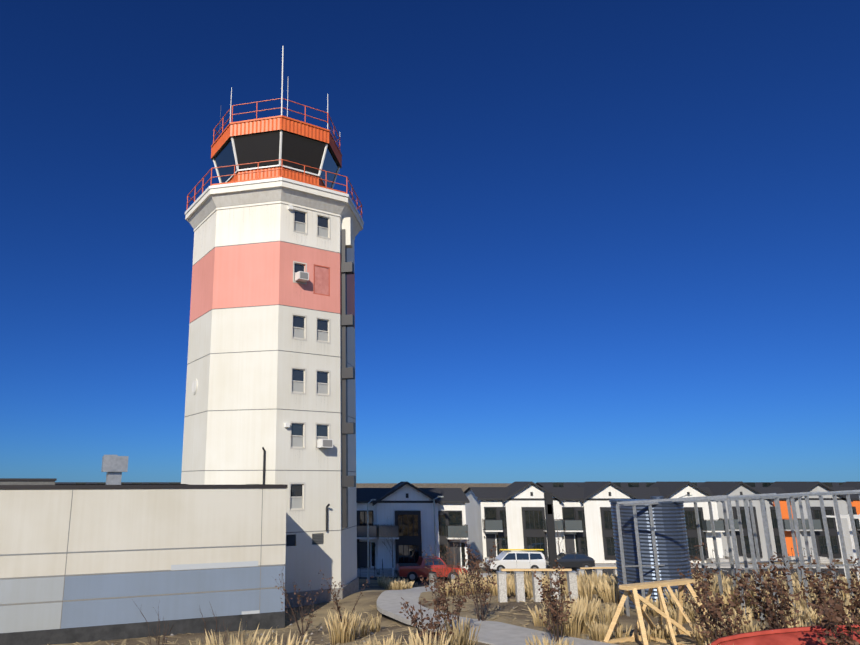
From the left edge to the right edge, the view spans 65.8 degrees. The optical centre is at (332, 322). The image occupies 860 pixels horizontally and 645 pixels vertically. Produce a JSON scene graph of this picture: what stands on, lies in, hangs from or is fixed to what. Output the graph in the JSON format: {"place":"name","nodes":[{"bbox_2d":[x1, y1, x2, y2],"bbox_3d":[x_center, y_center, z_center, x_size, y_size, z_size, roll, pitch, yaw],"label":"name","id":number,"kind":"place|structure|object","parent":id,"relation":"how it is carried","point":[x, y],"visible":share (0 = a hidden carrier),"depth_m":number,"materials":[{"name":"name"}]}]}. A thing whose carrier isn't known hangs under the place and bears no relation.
{"place":"outdoors","nodes":[
{"label":"outdoors","id":0,"kind":"place"},
{"bbox_2d":[55,482,180,483],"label":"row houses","id":1,"kind":"structure","parent":0,"point":[121,482],"depth_m":102.49,"materials":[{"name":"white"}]},
{"bbox_2d":[0,0,859,482],"label":"sky","id":2,"kind":"structure","parent":0,"point":[599,240],"materials":[{"name":"blue"}]},
{"bbox_2d":[52,483,854,644],"bbox_3d":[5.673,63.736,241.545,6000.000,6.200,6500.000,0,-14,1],"label":"ground","id":3,"kind":"structure","parent":0,"point":[372,592],"depth_m":22.76,"materials":[{"name":"brown soil"}]},
{"bbox_2d":[0,484,287,644],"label":"annex building","id":4,"kind":"structure","parent":3,"relation":"on","point":[79,563],"depth_m":23.58,"materials":[{"name":"grey paint"}]},
{"bbox_2d":[0,478,56,484],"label":"roof hatch curb","id":5,"kind":"object","parent":4,"relation":"on","point":[27,481],"visible":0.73,"depth_m":24.45,"materials":[{"name":"grey metal"}]},
{"bbox_2d":[101,455,128,484],"bbox_3d":[-8.904,6.093,26.716,0.950,1.340,0.850,6,-15,-22],"label":"roof vent hood","id":6,"kind":"object","parent":4,"relation":"on","point":[114,467],"visible":0.83,"depth_m":26.41,"materials":[{"name":"metal"}]},
{"bbox_2d":[133,601,174,644],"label":"shrub twigs","id":7,"kind":"object","parent":3,"relation":"on","point":[164,636],"visible":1,"depth_m":17.93,"materials":[{"name":"plant"}]},
{"bbox_2d":[199,602,231,644],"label":"shrub twigs","id":8,"kind":"object","parent":3,"relation":"on","point":[216,628],"visible":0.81,"depth_m":16.24,"materials":[{"name":"grey plant"}]},
{"bbox_2d":[181,46,363,607],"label":"control tower","id":9,"kind":"structure","parent":3,"relation":"on","point":[273,218],"depth_m":33.15,"materials":[{"name":"grey concrete"}]},
{"bbox_2d":[275,564,324,635],"bbox_3d":[-1.191,9.703,22.939,1.810,2.475,0.912,-6,-15,24],"label":"shrub","id":10,"kind":"object","parent":3,"relation":"on","point":[298,601],"visible":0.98,"depth_m":22.82,"materials":[{"name":"brown plant"}]},
{"bbox_2d":[318,570,372,621],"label":"shrub","id":11,"kind":"object","parent":3,"relation":"on","point":[336,603],"visible":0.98,"depth_m":23.89,"materials":[{"name":"brown plant"}]},
{"bbox_2d":[367,499,375,583],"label":"street light","id":12,"kind":"object","parent":3,"relation":"on","point":[368,576],"visible":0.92,"depth_m":52.98,"materials":[{"name":"grey"}]},
{"bbox_2d":[379,515,403,575],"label":"street tree","id":13,"kind":"object","parent":3,"relation":"on","point":[390,546],"visible":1,"depth_m":56.27,"materials":[{"name":"brown plant"}]},
{"bbox_2d":[47,591,772,644],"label":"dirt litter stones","id":14,"kind":"object","parent":3,"relation":"on","point":[371,633],"visible":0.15,"depth_m":21.76,"materials":[{"name":"soil"}]},
{"bbox_2d":[356,481,469,577],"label":"townhouse row","id":15,"kind":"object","parent":3,"relation":"on","point":[410,504],"visible":0.54,"depth_m":58.66,"materials":[{"name":"white paint"}]},
{"bbox_2d":[399,574,465,644],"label":"shrub","id":16,"kind":"object","parent":3,"relation":"on","point":[431,626],"visible":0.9,"depth_m":13.02,"materials":[{"name":"brown plant"}]},
{"bbox_2d":[429,572,436,585],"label":"concrete block","id":17,"kind":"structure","parent":3,"relation":"on","point":[430,577],"depth_m":49.48,"materials":[{"name":"grey concrete"}]},
{"bbox_2d":[433,496,443,555],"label":"street light","id":18,"kind":"object","parent":3,"relation":"on","point":[435,525],"visible":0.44,"depth_m":57.48,"materials":[{"name":"grey metal"}]},
{"bbox_2d":[429,543,455,587],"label":"shrub","id":19,"kind":"object","parent":3,"relation":"on","point":[440,569],"visible":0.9,"depth_m":31.42,"materials":[{"name":"brown plant"}]},
{"bbox_2d":[420,550,476,629],"bbox_3d":[2.972,6.920,16.716,1.458,2.115,0.990,0,-14,1],"label":"shrub","id":20,"kind":"object","parent":3,"relation":"on","point":[445,600],"visible":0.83,"depth_m":16.61,"materials":[{"name":"brown plant"}]},
{"bbox_2d":[445,524,462,564],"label":"street tree","id":21,"kind":"object","parent":3,"relation":"on","point":[453,542],"visible":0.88,"depth_m":56.49,"materials":[{"name":"brown plant"}]},
{"bbox_2d":[457,531,500,620],"bbox_3d":[4.281,7.437,19.139,0.912,2.458,1.728,2,-14,-8],"label":"shrub","id":22,"kind":"object","parent":3,"relation":"on","point":[484,596],"visible":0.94,"depth_m":19.08,"materials":[{"name":"brown plant"}]},
{"bbox_2d":[377,583,617,644],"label":"footpath","id":23,"kind":"structure","parent":3,"relation":"on","point":[490,632],"depth_m":17.98,"materials":[{"name":"concrete"}]},
{"bbox_2d":[178,568,859,644],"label":"reed grass drifts","id":24,"kind":"object","parent":3,"relation":"on","point":[581,611],"visible":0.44,"depth_m":17.98,"materials":[{"name":"beige plant"}]},
{"bbox_2d":[497,569,577,601],"bbox_3d":[7.131,9.175,22.815,2.804,1.133,0.319,1,-14,-2],"label":"concrete bench","id":25,"kind":"object","parent":3,"relation":"on","point":[520,588],"visible":0.69,"depth_m":22.73,"materials":[{"name":"concrete"}]},
{"bbox_2d":[544,492,557,568],"bbox_3d":[7.904,8.073,23.598,0.260,3.800,0.160,0,-14,1],"label":"dark light pylon","id":26,"kind":"object","parent":3,"relation":"on","point":[550,529],"visible":0.81,"depth_m":23.68,"materials":[{"name":"grey metal"}]},
{"bbox_2d":[533,559,574,641],"bbox_3d":[5.084,6.363,14.935,0.947,1.875,1.273,0,-14,1],"label":"shrub","id":27,"kind":"object","parent":3,"relation":"on","point":[557,612],"visible":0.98,"depth_m":14.86,"materials":[{"name":"brown plant"}]},
{"bbox_2d":[545,516,567,552],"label":"street tree","id":28,"kind":"object","parent":3,"relation":"on","point":[557,535],"visible":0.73,"depth_m":64.00,"materials":[{"name":"brown plant"}]},
{"bbox_2d":[464,481,728,562],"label":"townhouse row","id":29,"kind":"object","parent":3,"relation":"on","point":[511,516],"visible":0.56,"depth_m":67.12,"materials":[{"name":"white paint"}]},
{"bbox_2d":[577,567,616,578],"bbox_3d":[15.531,13.203,33.580,6.061,1.283,0.330,1,-14,-4],"label":"bench","id":30,"kind":"object","parent":3,"relation":"on","point":[598,570],"visible":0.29,"depth_m":33.49,"materials":[{"name":"wood"}]},
{"bbox_2d":[609,496,692,610],"bbox_3d":[10.555,7.600,21.689,2.300,3.565,2.300,0,-14,1],"label":"water tank","id":31,"kind":"object","parent":3,"relation":"on","point":[672,544],"visible":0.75,"depth_m":20.91,"materials":[{"name":"grey metal"}]},
{"bbox_2d":[600,578,714,644],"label":"timber trestle","id":32,"kind":"object","parent":3,"relation":"on","point":[635,597],"visible":0.81,"depth_m":14.74,"materials":[{"name":"beige wood"}]},
{"bbox_2d":[677,540,718,624],"bbox_3d":[9.721,6.955,17.394,1.007,2.243,0.892,0,-14,1],"label":"shrub","id":33,"kind":"object","parent":3,"relation":"on","point":[699,575],"visible":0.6,"depth_m":17.42,"materials":[{"name":"brown plant"}]},
{"bbox_2d":[678,563,766,641],"bbox_3d":[7.168,5.468,12.391,1.252,1.869,1.666,4,-14,-14],"label":"shrub","id":34,"kind":"object","parent":3,"relation":"on","point":[715,613],"visible":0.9,"depth_m":12.15,"materials":[{"name":"brown plant"}]},
{"bbox_2d":[616,490,859,621],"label":"metal frame","id":35,"kind":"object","parent":3,"relation":"on","point":[850,517],"depth_m":20.04,"materials":[{"name":"grey paint"}]},
{"bbox_2d":[727,555,817,629],"bbox_3d":[8.054,5.287,12.067,1.145,2.007,1.165,2,-14,-7],"label":"shrub","id":36,"kind":"object","parent":3,"relation":"on","point":[768,608],"visible":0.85,"depth_m":12.04,"materials":[{"name":"brown plant"}]},
{"bbox_2d":[698,481,859,563],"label":"townhouse row","id":37,"kind":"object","parent":3,"relation":"on","point":[727,488],"visible":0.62,"depth_m":68.36,"materials":[{"name":"grey paint"}]},
{"bbox_2d":[708,624,859,644],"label":"planter","id":38,"kind":"object","parent":3,"relation":"on","point":[807,635],"visible":0.75,"depth_m":10.30,"materials":[{"name":"red plastic"}]},
{"bbox_2d":[771,552,857,624],"bbox_3d":[10.539,5.942,13.854,1.118,2.044,1.594,7,-15,-27],"label":"shrub","id":39,"kind":"object","parent":3,"relation":"on","point":[831,587],"visible":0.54,"depth_m":14.01,"materials":[{"name":"brown plant"}]},
{"bbox_2d":[806,559,859,625],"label":"shrub","id":40,"kind":"object","parent":3,"relation":"on","point":[853,590],"visible":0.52,"depth_m":12.26,"materials":[{"name":"brown plant"}]},
{"bbox_2d":[810,586,859,644],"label":"shrub","id":41,"kind":"object","parent":3,"relation":"on","point":[842,638],"visible":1,"depth_m":9.26,"materials":[{"name":"brown plant"}]},
{"bbox_2d":[357,563,856,584],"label":"street","id":42,"kind":"structure","parent":0,"point":[725,569],"depth_m":60.41,"materials":[{"name":"grey asphalt"}]},
{"bbox_2d":[395,556,466,581],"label":"red pickup truck","id":43,"kind":"object","parent":42,"relation":"on","point":[412,572],"visible":0.67,"depth_m":53.87,"materials":[{"name":"red metal"}]},
{"bbox_2d":[485,549,546,570],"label":"white minivan","id":44,"kind":"object","parent":42,"relation":"on","point":[520,559],"visible":0.79,"depth_m":59.10,"materials":[{"name":"white metal"}]},
{"bbox_2d":[545,552,594,570],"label":"dark hatchback","id":45,"kind":"object","parent":42,"relation":"on","point":[572,559],"visible":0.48,"depth_m":60.53,"materials":[{"name":"grey metal"}]},
{"bbox_2d":[536,482,844,486],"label":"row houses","id":46,"kind":"structure","parent":0,"point":[648,484],"depth_m":96.73,"materials":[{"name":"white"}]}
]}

